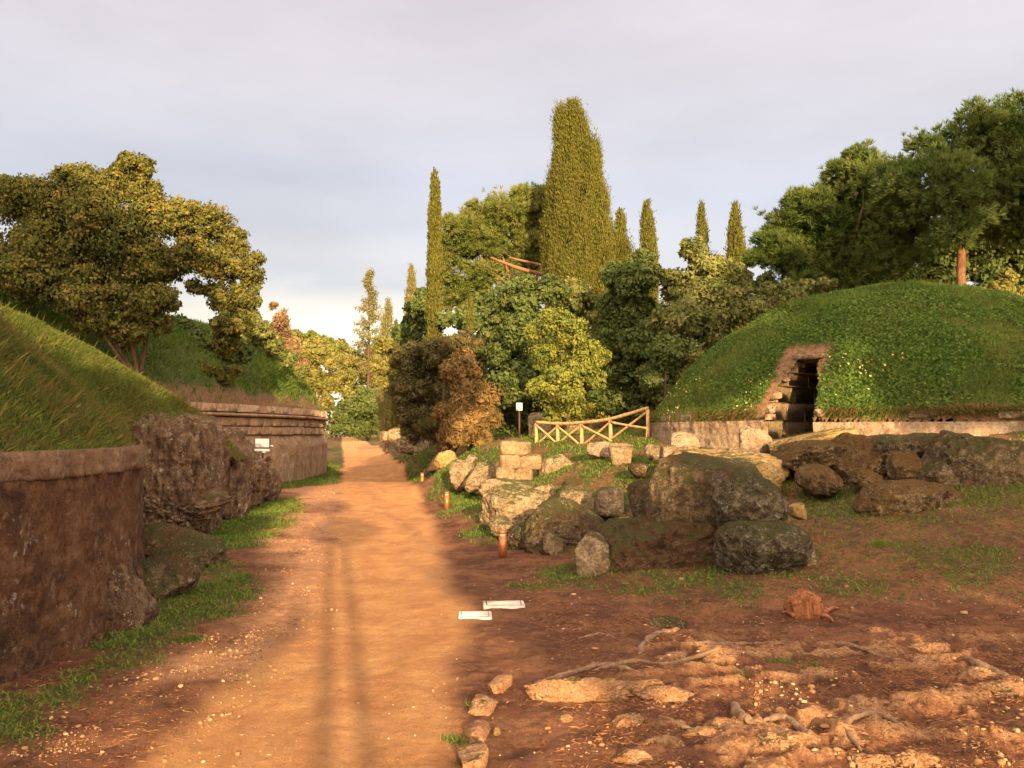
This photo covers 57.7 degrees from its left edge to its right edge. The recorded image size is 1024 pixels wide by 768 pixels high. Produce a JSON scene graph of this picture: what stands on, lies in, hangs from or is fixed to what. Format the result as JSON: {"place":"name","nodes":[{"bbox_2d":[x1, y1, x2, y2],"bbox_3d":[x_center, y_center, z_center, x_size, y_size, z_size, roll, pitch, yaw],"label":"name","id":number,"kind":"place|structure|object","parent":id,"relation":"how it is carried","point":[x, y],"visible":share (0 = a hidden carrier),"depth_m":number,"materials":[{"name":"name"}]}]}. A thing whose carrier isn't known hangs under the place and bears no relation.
{"place":"outdoors","nodes":[
{"label":"outdoors","id":0,"kind":"place"},
{"bbox_2d":[0,419,1023,767],"bbox_3d":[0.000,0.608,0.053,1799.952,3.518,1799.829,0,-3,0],"label":"ground","id":1,"kind":"structure","parent":0,"point":[406,635],"depth_m":8.39,"materials":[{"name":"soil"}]},
{"bbox_2d":[0,300,247,684],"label":"grassy tumulus","id":2,"kind":"object","parent":1,"relation":"on","point":[73,457],"visible":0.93,"depth_m":8.80,"materials":[{"name":"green plant"}]},
{"bbox_2d":[104,563,159,632],"bbox_3d":[-4.113,2.429,9.621,0.712,1.159,1.013,0,-3,0],"label":"tufa rock","id":3,"kind":"object","parent":1,"relation":"on","point":[130,603],"visible":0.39,"depth_m":9.42,"materials":[{"name":"stone"}]},
{"bbox_2d":[0,150,266,374],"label":"oak tree","id":4,"kind":"object","parent":1,"relation":"on","point":[118,273],"visible":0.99,"depth_m":27.66,"materials":[{"name":"green plant"}]},
{"bbox_2d":[0,289,327,482],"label":"grassy tumulus","id":5,"kind":"object","parent":1,"relation":"on","point":[272,398],"visible":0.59,"depth_m":35.78,"materials":[{"name":"green plant"}]},
{"bbox_2d":[172,313,254,365],"bbox_3d":[-12.141,-1.358,36.129,4.512,2.802,2.127,0,-3,0],"label":"evergreen shrub","id":6,"kind":"object","parent":5,"relation":"on","point":[201,333],"visible":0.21,"depth_m":35.75,"materials":[{"name":"green plant"}]},
{"bbox_2d":[198,360,242,386],"bbox_3d":[-11.296,-0.403,34.456,2.576,1.000,1.245,1,-3,-18],"label":"evergreen shrub","id":7,"kind":"object","parent":5,"relation":"on","point":[225,374],"visible":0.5,"depth_m":34.37,"materials":[{"name":"green plant"}]},
{"bbox_2d":[247,319,310,379],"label":"shrub","id":8,"kind":"object","parent":5,"relation":"on","point":[264,338],"visible":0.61,"depth_m":41.80,"materials":[{"name":"green plant"}]},
{"bbox_2d":[141,551,206,600],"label":"tufa rock","id":9,"kind":"object","parent":1,"relation":"on","point":[172,575],"visible":0.49,"depth_m":11.13,"materials":[{"name":"stone"}]},
{"bbox_2d":[130,412,229,532],"bbox_3d":[-6.576,1.816,18.214,1.660,2.557,2.306,0,-3,0],"label":"tufa rock","id":10,"kind":"object","parent":1,"relation":"on","point":[188,456],"visible":0.68,"depth_m":17.31,"materials":[{"name":"stone"}]},
{"bbox_2d":[142,522,227,566],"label":"tufa rock","id":11,"kind":"object","parent":1,"relation":"on","point":[163,539],"visible":0.5,"depth_m":13.70,"materials":[{"name":"stone"}]},
{"bbox_2d":[143,489,232,529],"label":"tufa rock","id":12,"kind":"object","parent":1,"relation":"on","point":[198,513],"visible":0.53,"depth_m":17.14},
{"bbox_2d":[222,432,255,519],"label":"tufa rock","id":13,"kind":"object","parent":1,"relation":"on","point":[241,477],"visible":0.32,"depth_m":21.57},
{"bbox_2d":[250,449,270,507],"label":"tufa rock","id":14,"kind":"object","parent":1,"relation":"on","point":[262,480],"visible":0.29,"depth_m":24.05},
{"bbox_2d":[264,468,281,501],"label":"tufa rock","id":15,"kind":"object","parent":1,"relation":"on","point":[273,492],"visible":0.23,"depth_m":26.50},
{"bbox_2d":[268,301,308,370],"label":"reddish tree","id":16,"kind":"object","parent":1,"relation":"on","point":[279,327],"visible":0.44,"depth_m":62.02,"materials":[{"name":"orange plant"}]},
{"bbox_2d":[291,328,343,399],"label":"golden tree","id":17,"kind":"object","parent":1,"relation":"on","point":[338,346],"visible":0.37,"depth_m":105.23,"materials":[{"name":"yellow plant"}]},
{"bbox_2d":[291,331,345,404],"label":"golden tree","id":18,"kind":"object","parent":1,"relation":"on","point":[317,351],"visible":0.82,"depth_m":71.45,"materials":[{"name":"yellow plant"}]},
{"bbox_2d":[317,338,374,439],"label":"golden tree","id":19,"kind":"object","parent":1,"relation":"on","point":[347,386],"visible":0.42,"depth_m":232.72,"materials":[{"name":"yellow plant"}]},
{"bbox_2d":[329,385,390,440],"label":"dark bush","id":20,"kind":"object","parent":1,"relation":"on","point":[357,417],"visible":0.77,"depth_m":203.32,"materials":[{"name":"green plant"}]},
{"bbox_2d":[343,267,381,440],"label":"sparse conifer","id":21,"kind":"object","parent":1,"relation":"on","point":[372,314],"visible":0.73,"depth_m":215.48,"materials":[{"name":"green plant"}]},
{"bbox_2d":[367,335,400,425],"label":"golden tree","id":22,"kind":"object","parent":1,"relation":"on","point":[382,368],"visible":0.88,"depth_m":69.80,"materials":[{"name":"yellow plant"}]},
{"bbox_2d":[375,297,393,448],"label":"cypress tree","id":23,"kind":"object","parent":1,"relation":"on","point":[383,406],"visible":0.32,"depth_m":89.85,"materials":[{"name":"green plant"}]},
{"bbox_2d":[389,287,428,365],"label":"dark oak","id":24,"kind":"object","parent":1,"relation":"on","point":[413,325],"visible":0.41,"depth_m":63.74,"materials":[{"name":"green plant"}]},
{"bbox_2d":[403,262,416,315],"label":"cypress tree","id":25,"kind":"object","parent":1,"relation":"on","point":[411,287],"visible":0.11,"depth_m":75.36,"materials":[{"name":"green plant"}]},
{"bbox_2d":[422,166,444,445],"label":"cypress tree","id":26,"kind":"object","parent":1,"relation":"on","point":[434,273],"visible":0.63,"depth_m":45.17,"materials":[{"name":"green plant"}]},
{"bbox_2d":[383,328,488,469],"bbox_3d":[-3.164,0.787,38.474,4.115,6.308,3.999,2,-4,-35],"label":"browned conifer","id":27,"kind":"object","parent":1,"relation":"on","point":[416,389],"visible":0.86,"depth_m":37.69,"materials":[{"name":"brown plant"}]},
{"bbox_2d":[449,459,474,491],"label":"tufa rock","id":28,"kind":"object","parent":1,"relation":"on","point":[460,470],"visible":0.75,"depth_m":26.89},
{"bbox_2d":[430,346,507,450],"bbox_3d":[-1.573,1.063,34.249,2.924,5.112,2.718,0,-3,0],"label":"browned conifer","id":29,"kind":"object","parent":1,"relation":"on","point":[468,413],"visible":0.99,"depth_m":33.73,"materials":[{"name":"brown plant"}]},
{"bbox_2d":[457,740,488,767],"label":"kerb stone","id":30,"kind":"object","parent":1,"relation":"on","point":[474,755],"visible":1,"depth_m":5.57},
{"bbox_2d":[316,392,629,438],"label":"woodland","id":31,"kind":"object","parent":1,"relation":"on","point":[327,429],"visible":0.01,"depth_m":290.94,"materials":[{"name":"green plant"}]},
{"bbox_2d":[463,719,490,742],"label":"kerb stone","id":32,"kind":"object","parent":1,"relation":"on","point":[476,730],"visible":0.78,"depth_m":6.12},
{"bbox_2d":[462,461,495,494],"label":"tufa rock","id":33,"kind":"object","parent":1,"relation":"on","point":[480,472],"visible":0.74,"depth_m":24.83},
{"bbox_2d":[468,693,497,715],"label":"kerb stone","id":34,"kind":"object","parent":1,"relation":"on","point":[482,704],"visible":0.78,"depth_m":6.70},
{"bbox_2d":[429,260,543,406],"bbox_3d":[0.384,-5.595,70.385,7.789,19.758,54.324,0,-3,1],"label":"dark oak","id":35,"kind":"object","parent":1,"relation":"on","point":[459,319],"visible":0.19,"depth_m":44.19,"materials":[{"name":"green plant"}]},
{"bbox_2d":[487,674,512,693],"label":"kerb stone","id":36,"kind":"object","parent":1,"relation":"on","point":[498,684],"visible":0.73,"depth_m":7.22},
{"bbox_2d":[489,515,516,537],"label":"tufa rock","id":37,"kind":"object","parent":1,"relation":"on","point":[497,523],"visible":0.58,"depth_m":16.89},
{"bbox_2d":[483,600,524,608],"bbox_3d":[-0.096,2.588,10.750,0.482,0.117,0.344,0,-3,-3],"label":"cover plate","id":38,"kind":"object","parent":1,"relation":"on","point":[515,604],"visible":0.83,"depth_m":10.63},
{"bbox_2d":[478,478,533,495],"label":"tufa rock","id":39,"kind":"object","parent":1,"relation":"on","point":[485,485],"visible":0.37,"depth_m":22.43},
{"bbox_2d":[440,182,574,410],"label":"stone pine","id":40,"kind":"object","parent":1,"relation":"on","point":[473,229],"visible":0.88,"depth_m":46.84,"materials":[{"name":"green plant"}]},
{"bbox_2d":[479,484,551,526],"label":"tufa rock","id":41,"kind":"object","parent":1,"relation":"on","point":[516,503],"visible":0.45,"depth_m":18.09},
{"bbox_2d":[507,522,526,548],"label":"tufa rock","id":42,"kind":"object","parent":1,"relation":"on","point":[515,537],"visible":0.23,"depth_m":15.75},
{"bbox_2d":[496,441,541,479],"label":"ruined stone pier","id":43,"kind":"structure","parent":1,"relation":"on","point":[518,460],"depth_m":23.11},
{"bbox_2d":[470,272,571,436],"bbox_3d":[0.214,-0.769,35.851,3.524,7.177,4.264,3,-4,-42],"label":"dark oak","id":44,"kind":"object","parent":1,"relation":"on","point":[512,312],"visible":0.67,"depth_m":35.31,"materials":[{"name":"green plant"}]},
{"bbox_2d":[527,412,553,435],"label":"tufa rock","id":45,"kind":"object","parent":1,"relation":"on","point":[533,417],"visible":0.36,"depth_m":33.56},
{"bbox_2d":[543,532,563,555],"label":"tufa rock","id":46,"kind":"object","parent":1,"relation":"on","point":[552,543],"visible":0.91,"depth_m":14.72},
{"bbox_2d":[537,454,573,476],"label":"tufa rock","id":47,"kind":"object","parent":1,"relation":"on","point":[553,463],"visible":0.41,"depth_m":23.12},
{"bbox_2d":[519,497,603,554],"bbox_3d":[0.868,2.535,15.696,1.495,1.247,1.653,0,-3,0],"label":"tufa rock","id":48,"kind":"object","parent":1,"relation":"on","point":[548,515],"visible":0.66,"depth_m":15.07,"materials":[{"name":"stone"}]},
{"bbox_2d":[522,307,611,430],"bbox_3d":[1.748,-0.379,31.040,2.955,4.391,2.512,-1,-3,24],"label":"young tree","id":49,"kind":"object","parent":1,"relation":"on","point":[571,360],"visible":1,"depth_m":30.70,"materials":[{"name":"green plant"}]},
{"bbox_2d":[558,489,593,512],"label":"tufa rock","id":50,"kind":"object","parent":1,"relation":"on","point":[581,497],"visible":0.49,"depth_m":17.51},
{"bbox_2d":[524,676,632,702],"bbox_3d":[0.497,2.331,6.965,0.818,0.249,0.231,0,-3,0],"label":"tufa lump","id":51,"kind":"object","parent":1,"relation":"on","point":[585,689],"visible":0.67,"depth_m":6.91,"materials":[{"name":"stone"}]},
{"bbox_2d":[537,96,636,418],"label":"cypress tree","id":52,"kind":"object","parent":1,"relation":"on","point":[578,239],"visible":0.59,"depth_m":41.51,"materials":[{"name":"green plant"}]},
{"bbox_2d":[558,276,618,414],"bbox_3d":[3.303,-1.048,38.074,3.047,6.907,2.581,-2,-3,31],"label":"dusty tree","id":53,"kind":"object","parent":1,"relation":"on","point":[580,300],"visible":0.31,"depth_m":37.88,"materials":[{"name":"green plant"}]},
{"bbox_2d":[532,662,649,683],"bbox_3d":[0.599,2.379,7.654,0.985,0.090,0.435,1,-3,-10],"label":"exposed root","id":54,"kind":"object","parent":1,"relation":"on","point":[578,670],"visible":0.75,"depth_m":7.69,"materials":[{"name":"brown plant"}]},
{"bbox_2d":[534,407,649,443],"bbox_3d":[2.201,1.627,26.664,0.198,1.848,4.741,2,-4,-39],"label":"timber fence","id":55,"kind":"object","parent":1,"relation":"on","point":[608,424],"visible":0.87,"depth_m":26.44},
{"bbox_2d":[575,530,610,575],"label":"tufa rock","id":56,"kind":"object","parent":1,"relation":"on","point":[592,554],"visible":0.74,"depth_m":12.63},
{"bbox_2d":[586,441,609,458],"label":"tufa rock","id":57,"kind":"object","parent":1,"relation":"on","point":[598,450],"visible":0.84,"depth_m":22.40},
{"bbox_2d":[595,486,623,516],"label":"tufa rock","id":58,"kind":"object","parent":1,"relation":"on","point":[609,501],"visible":1,"depth_m":16.74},
{"bbox_2d":[608,443,632,464],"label":"tufa rock","id":59,"kind":"object","parent":1,"relation":"on","point":[620,453],"visible":0.86,"depth_m":21.38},
{"bbox_2d":[614,207,628,381],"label":"cypress tree","id":60,"kind":"object","parent":1,"relation":"on","point":[621,221],"visible":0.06,"depth_m":46.32,"materials":[{"name":"green plant"}]},
{"bbox_2d":[586,248,664,425],"bbox_3d":[4.577,-1.573,35.164,3.818,7.259,3.444,-3,-4,40],"label":"dark oak","id":61,"kind":"object","parent":1,"relation":"on","point":[628,302],"visible":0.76,"depth_m":34.60,"materials":[{"name":"green plant"}]},
{"bbox_2d":[611,712,643,726],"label":"tufa lump","id":62,"kind":"object","parent":1,"relation":"on","point":[629,719],"visible":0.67,"depth_m":6.32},
{"bbox_2d":[611,748,652,764],"bbox_3d":[0.732,2.292,5.688,0.265,0.101,0.166,0,-3,0],"label":"tufa lump","id":63,"kind":"object","parent":1,"relation":"on","point":[632,756],"visible":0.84,"depth_m":5.66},
{"bbox_2d":[626,479,649,517],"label":"tufa rock","id":64,"kind":"object","parent":1,"relation":"on","point":[638,493],"visible":0.42,"depth_m":15.10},
{"bbox_2d":[626,679,664,694],"bbox_3d":[0.951,2.355,7.136,0.470,0.168,0.214,0,-3,0],"label":"tufa lump","id":65,"kind":"object","parent":1,"relation":"on","point":[639,686],"visible":0.31,"depth_m":7.09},
{"bbox_2d":[637,198,659,314],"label":"cypress tree","id":66,"kind":"object","parent":1,"relation":"on","point":[648,235],"visible":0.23,"depth_m":60.31,"materials":[{"name":"green plant"}]},
{"bbox_2d":[592,646,722,670],"bbox_3d":[1.256,2.342,7.898,1.213,0.129,0.250,0,-3,-8],"label":"exposed root","id":67,"kind":"object","parent":1,"relation":"on","point":[684,659],"visible":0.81,"depth_m":7.89,"materials":[{"name":"brown plant"}]},
{"bbox_2d":[598,517,717,572],"bbox_3d":[2.260,2.498,13.449,2.507,1.136,1.880,0,-3,0],"label":"tufa rock","id":68,"kind":"object","parent":1,"relation":"on","point":[638,543],"visible":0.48,"depth_m":12.66,"materials":[{"name":"stone"}]},
{"bbox_2d":[629,333,691,426],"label":"dark oak","id":69,"kind":"object","parent":1,"relation":"on","point":[667,354],"visible":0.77,"depth_m":31.27,"materials":[{"name":"green plant"}]},
{"bbox_2d":[640,734,684,747],"bbox_3d":[0.962,2.309,5.935,0.310,0.113,0.216,0,-3,0],"label":"tufa lump","id":70,"kind":"object","parent":1,"relation":"on","point":[667,740],"visible":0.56,"depth_m":5.88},
{"bbox_2d":[640,684,690,703],"bbox_3d":[1.158,2.342,6.952,0.401,0.171,0.216,0,-3,0],"label":"tufa lump","id":71,"kind":"object","parent":1,"relation":"on","point":[667,693],"visible":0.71,"depth_m":6.90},
{"bbox_2d":[649,615,687,628],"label":"tufa lump","id":72,"kind":"object","parent":1,"relation":"on","point":[665,622],"visible":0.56,"depth_m":9.33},
{"bbox_2d":[669,431,700,450],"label":"tufa rock","id":73,"kind":"object","parent":1,"relation":"on","point":[684,440],"visible":0.62,"depth_m":19.51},
{"bbox_2d":[693,199,711,346],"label":"cypress tree","id":74,"kind":"object","parent":1,"relation":"on","point":[702,227],"visible":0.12,"depth_m":62.48,"materials":[{"name":"green plant"}]},
{"bbox_2d":[682,726,722,737],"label":"tufa lump","id":75,"kind":"object","parent":1,"relation":"on","point":[708,731],"visible":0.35,"depth_m":6.06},
{"bbox_2d":[645,451,761,522],"bbox_3d":[2.841,1.734,13.751,1.795,1.466,1.601,0,-3,0],"label":"tufa rock","id":76,"kind":"object","parent":1,"relation":"on","point":[680,487],"visible":0.6,"depth_m":13.13,"materials":[{"name":"stone"}]},
{"bbox_2d":[630,236,786,403],"bbox_3d":[7.488,-1.867,33.833,6.447,7.257,3.501,0,-3,0],"label":"dark oak","id":77,"kind":"object","parent":1,"relation":"on","point":[715,309],"visible":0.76,"depth_m":33.46,"materials":[{"name":"green plant"}]},
{"bbox_2d":[672,449,790,478],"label":"tufa rock","id":78,"kind":"object","parent":1,"relation":"on","point":[748,456],"visible":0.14,"depth_m":17.67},
{"bbox_2d":[723,199,748,301],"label":"cypress tree","id":79,"kind":"object","parent":1,"relation":"on","point":[736,247],"visible":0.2,"depth_m":58.34,"materials":[{"name":"green plant"}]},
{"bbox_2d":[730,701,759,725],"bbox_3d":[1.554,2.248,6.353,0.132,0.103,0.603,0,-3,0],"label":"exposed root","id":80,"kind":"object","parent":1,"relation":"on","point":[738,712],"visible":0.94,"depth_m":6.20,"materials":[{"name":"brown plant"}]},
{"bbox_2d":[739,427,772,454],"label":"tufa rock","id":81,"kind":"object","parent":1,"relation":"on","point":[753,438],"visible":0.56,"depth_m":18.88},
{"bbox_2d":[713,520,813,574],"bbox_3d":[3.272,2.171,12.152,1.250,0.813,1.072,0,-3,0],"label":"tufa rock","id":82,"kind":"object","parent":1,"relation":"on","point":[748,547],"visible":0.93,"depth_m":11.80,"materials":[{"name":"stone"}]},
{"bbox_2d":[711,465,788,528],"bbox_3d":[3.197,1.620,12.702,1.023,1.028,1.203,0,-3,0],"label":"tufa rock","id":83,"kind":"object","parent":82,"relation":"on","point":[740,493],"visible":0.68,"depth_m":12.23,"materials":[{"name":"stone"}]},
{"bbox_2d":[748,461,784,488],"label":"tufa rock","id":84,"kind":"object","parent":1,"relation":"on","point":[773,473],"visible":0.38,"depth_m":16.29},
{"bbox_2d":[756,730,820,752],"bbox_3d":[1.723,2.285,5.822,0.456,0.211,0.315,0,-3,0],"label":"tufa lump","id":85,"kind":"object","parent":1,"relation":"on","point":[779,742],"visible":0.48,"depth_m":5.76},
{"bbox_2d":[771,439,846,472],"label":"tufa rock","id":86,"kind":"object","parent":1,"relation":"on","point":[793,456],"visible":0.68,"depth_m":16.97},
{"bbox_2d":[766,428,859,449],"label":"tufa rock","id":87,"kind":"object","parent":86,"relation":"on","point":[829,434],"visible":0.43,"depth_m":17.98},
{"bbox_2d":[781,587,839,621],"bbox_3d":[3.198,2.368,9.729,0.665,0.417,0.596,0,-3,0],"label":"tree stump","id":88,"kind":"object","parent":1,"relation":"on","point":[802,603],"visible":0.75,"depth_m":9.70,"materials":[{"name":"orange wood"}]},
{"bbox_2d":[794,463,843,496],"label":"tufa rock","id":89,"kind":"object","parent":1,"relation":"on","point":[816,479],"visible":1,"depth_m":15.74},
{"bbox_2d":[649,277,1023,448],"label":"grassy tumulus","id":90,"kind":"object","parent":1,"relation":"on","point":[877,358],"visible":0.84,"depth_m":20.61,"materials":[{"name":"green plant"}]},
{"bbox_2d":[757,277,837,307],"bbox_3d":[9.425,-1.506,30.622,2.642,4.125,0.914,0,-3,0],"label":"bramble","id":91,"kind":"object","parent":90,"relation":"on","point":[788,288],"visible":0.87,"depth_m":30.59,"materials":[{"name":"green plant"}]},
{"bbox_2d":[739,137,937,295],"bbox_3d":[13.239,-4.166,37.825,8.403,11.381,5.762,0,-3,0],"label":"stone pine","id":92,"kind":"object","parent":1,"relation":"on","point":[819,229],"visible":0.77,"depth_m":36.69,"materials":[{"name":"green plant"}]},
{"bbox_2d":[830,432,888,484],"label":"tufa rock","id":93,"kind":"object","parent":1,"relation":"on","point":[861,452],"visible":0.32,"depth_m":16.57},
{"bbox_2d":[850,468,882,486],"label":"tufa rock","id":94,"kind":"object","parent":1,"relation":"on","point":[860,477],"visible":0.75,"depth_m":15.73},
{"bbox_2d":[843,710,897,751],"bbox_3d":[2.282,2.226,5.999,0.604,0.107,0.294,2,-4,-39],"label":"exposed root","id":95,"kind":"object","parent":1,"relation":"on","point":[855,717],"visible":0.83,"depth_m":6.13,"materials":[{"name":"brown plant"}]},
{"bbox_2d":[847,752,895,767],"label":"tufa lump","id":96,"kind":"object","parent":1,"relation":"on","point":[862,760],"visible":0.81,"depth_m":5.50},
{"bbox_2d":[752,221,1023,293],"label":"dense tree","id":97,"kind":"object","parent":1,"relation":"on","point":[985,266],"visible":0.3,"depth_m":42.76,"materials":[{"name":"green plant"}]},
{"bbox_2d":[884,450,921,479],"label":"tufa rock","id":98,"kind":"object","parent":1,"relation":"on","point":[900,465],"visible":0.82,"depth_m":15.77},
{"bbox_2d":[869,432,937,460],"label":"tufa rock","id":99,"kind":"object","parent":1,"relation":"on","point":[884,445],"visible":0.32,"depth_m":16.12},
{"bbox_2d":[852,479,962,516],"bbox_3d":[6.374,1.864,14.697,1.942,0.717,1.254,0,-3,0],"label":"tufa rock","id":100,"kind":"object","parent":1,"relation":"on","point":[892,497],"visible":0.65,"depth_m":14.27,"materials":[{"name":"stone"}]},
{"bbox_2d":[892,749,939,767],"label":"tufa lump","id":101,"kind":"object","parent":1,"relation":"on","point":[916,759],"visible":0.86,"depth_m":5.50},
{"bbox_2d":[907,641,951,653],"bbox_3d":[3.717,2.387,8.274,0.379,0.183,0.220,0,-3,0],"label":"tufa lump","id":102,"kind":"object","parent":1,"relation":"on","point":[930,647],"visible":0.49,"depth_m":8.21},
{"bbox_2d":[916,457,958,486],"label":"tufa rock","id":103,"kind":"object","parent":1,"relation":"on","point":[937,469],"visible":0.52,"depth_m":15.22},
{"bbox_2d":[857,86,1023,284],"bbox_3d":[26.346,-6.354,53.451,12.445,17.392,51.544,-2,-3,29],"label":"stone pine","id":104,"kind":"object","parent":1,"relation":"on","point":[961,197],"visible":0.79,"depth_m":32.70,"materials":[{"name":"green plant"}]},
{"bbox_2d":[922,430,1023,487],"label":"tufa rock","id":105,"kind":"object","parent":1,"relation":"on","point":[973,461],"visible":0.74,"depth_m":15.05,"materials":[{"name":"stone"}]},
{"bbox_2d":[957,666,997,681],"bbox_3d":[3.706,2.352,7.419,0.377,0.164,0.245,0,-3,0],"label":"tufa lump","id":106,"kind":"object","parent":1,"relation":"on","point":[972,673],"visible":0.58,"depth_m":7.38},
{"bbox_2d":[975,679,1023,696],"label":"tufa lump","id":107,"kind":"object","parent":1,"relation":"on","point":[1003,686],"visible":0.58,"depth_m":7.00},
{"bbox_2d":[983,267,1023,296],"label":"dense tree","id":108,"kind":"object","parent":1,"relation":"on","point":[1009,279],"visible":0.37,"depth_m":39.78,"materials":[{"name":"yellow plant"}]},
{"bbox_2d":[0,419,1023,755],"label":"grass","id":109,"kind":"structure","parent":0,"point":[264,509],"depth_m":13.01,"materials":[{"name":"plant"}]},
{"bbox_2d":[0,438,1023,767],"bbox_3d":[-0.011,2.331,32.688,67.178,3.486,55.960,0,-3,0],"label":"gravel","id":110,"kind":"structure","parent":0,"point":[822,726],"depth_m":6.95,"materials":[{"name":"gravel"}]},
{"bbox_2d":[0,0,1023,433],"label":"sky","id":111,"kind":"structure","parent":0,"point":[322,127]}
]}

